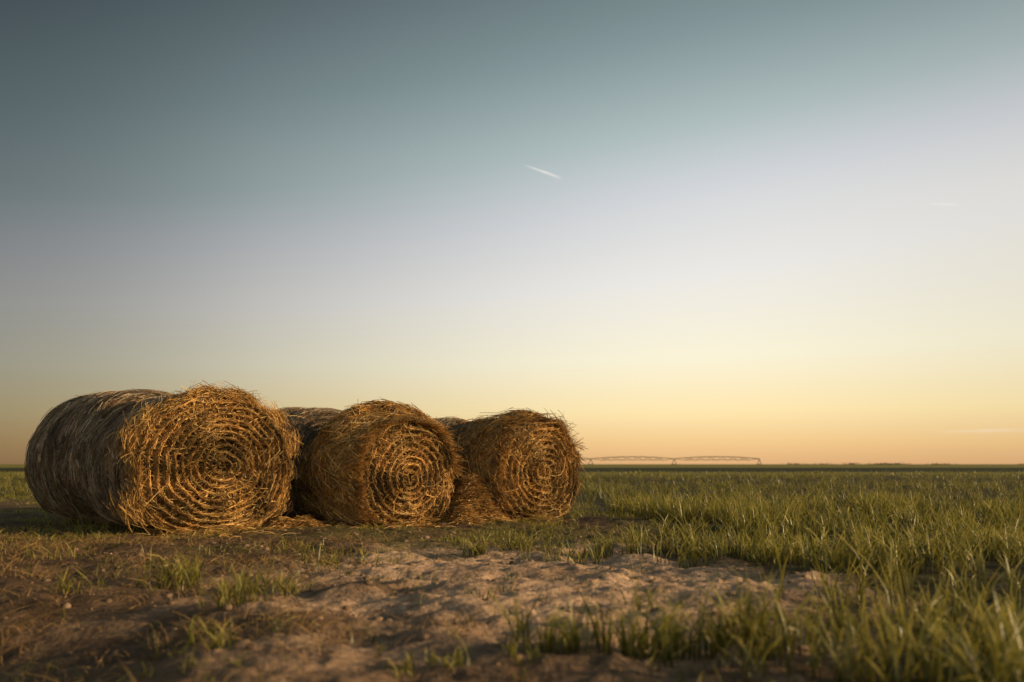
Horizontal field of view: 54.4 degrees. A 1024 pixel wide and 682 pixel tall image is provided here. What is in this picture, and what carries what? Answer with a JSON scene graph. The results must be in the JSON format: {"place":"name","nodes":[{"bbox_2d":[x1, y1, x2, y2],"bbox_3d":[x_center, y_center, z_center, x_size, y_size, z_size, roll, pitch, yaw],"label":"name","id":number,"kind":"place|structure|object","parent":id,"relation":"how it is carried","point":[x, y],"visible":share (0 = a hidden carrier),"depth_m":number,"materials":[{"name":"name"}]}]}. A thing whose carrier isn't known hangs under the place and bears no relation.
{"place":"outdoors","nodes":[
{"label":"outdoors","id":0,"kind":"place"},
{"bbox_2d":[0,464,1023,681],"bbox_3d":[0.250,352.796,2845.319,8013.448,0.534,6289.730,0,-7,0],"label":"ground","id":1,"kind":"structure","parent":0,"point":[349,660],"depth_m":5.31,"materials":[{"name":"soil"}]},
{"bbox_2d":[24,388,172,524],"bbox_3d":[-4.591,1.369,11.870,1.649,1.643,1.866,-7,-10,44],"label":"hay bale","id":2,"kind":"object","parent":1,"relation":"on","point":[61,434],"visible":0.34,"depth_m":11.24,"materials":[{"name":"plant"}]},
{"bbox_2d":[78,380,307,536],"bbox_3d":[-3.503,1.355,10.826,2.235,1.811,1.755,7,-10,-45],"label":"hay bale","id":3,"kind":"object","parent":1,"relation":"on","point":[209,456],"visible":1,"depth_m":10.32,"materials":[{"name":"plant"}]},
{"bbox_2d":[266,407,341,519],"bbox_3d":[-2.687,1.609,12.955,1.625,1.525,1.612,7,-10,-44],"label":"hay bale","id":4,"kind":"object","parent":1,"relation":"on","point":[314,420],"visible":0.15,"depth_m":12.27,"materials":[{"name":"plant"}]},
{"bbox_2d":[88,472,592,537],"bbox_3d":[-1.543,1.801,11.081,5.829,0.666,1.940,4,-8,-29],"label":"loose hay","id":5,"kind":"object","parent":1,"relation":"on","point":[471,499],"visible":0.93,"depth_m":11.75,"materials":[{"name":"plant"}]},
{"bbox_2d":[289,397,467,527],"bbox_3d":[-1.656,1.494,11.843,1.786,1.625,2.028,6,-9,-42],"label":"hay bale","id":6,"kind":"object","parent":1,"relation":"on","point":[378,462],"visible":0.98,"depth_m":11.30,"materials":[{"name":"plant"}]},
{"bbox_2d":[0,525,900,681],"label":"dry grass","id":7,"kind":"structure","parent":1,"relation":"on","point":[102,540],"depth_m":5.68,"materials":[{"name":"plant"}]},
{"bbox_2d":[434,416,467,511],"bbox_3d":[-1.166,1.765,14.025,1.658,1.391,1.456,-7,-10,44],"label":"hay bale","id":8,"kind":"object","parent":1,"relation":"on","point":[450,422],"visible":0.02,"depth_m":13.61,"materials":[{"name":"plant"}]},
{"bbox_2d":[0,527,918,681],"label":"soil clods","id":9,"kind":"object","parent":1,"relation":"on","point":[421,636],"visible":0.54,"depth_m":5.30,"materials":[{"name":"brown soil"}]},
{"bbox_2d":[0,493,1023,681],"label":"grass tufts","id":10,"kind":"object","parent":1,"relation":"on","point":[746,636],"visible":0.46,"depth_m":4.02,"materials":[{"name":"green plant"}]},
{"bbox_2d":[447,407,587,521],"bbox_3d":[0.016,1.666,12.984,1.680,1.599,1.920,6,-9,-42],"label":"hay bale","id":11,"kind":"object","parent":1,"relation":"on","point":[525,463],"visible":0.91,"depth_m":12.49,"materials":[{"name":"plant"}]},
{"bbox_2d":[583,456,760,464],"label":"pivot irrigator","id":12,"kind":"object","parent":1,"relation":"on","point":[673,458],"visible":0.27,"depth_m":601.28,"materials":[{"name":"metal"}]},
{"bbox_2d":[782,462,1022,463],"bbox_3d":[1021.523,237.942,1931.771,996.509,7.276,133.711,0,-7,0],"label":"distant trees","id":13,"kind":"object","parent":1,"relation":"on","point":[868,463],"visible":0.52,"depth_m":1940.41,"materials":[{"name":"green plant"}]},
{"bbox_2d":[0,470,1023,681],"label":"grass field","id":14,"kind":"structure","parent":0,"point":[1000,666],"depth_m":7.76,"materials":[{"name":"green plant"}]},
{"bbox_2d":[0,0,1023,463],"label":"sky","id":15,"kind":"structure","parent":0,"point":[771,231],"materials":[{"name":"blue"}]}
]}

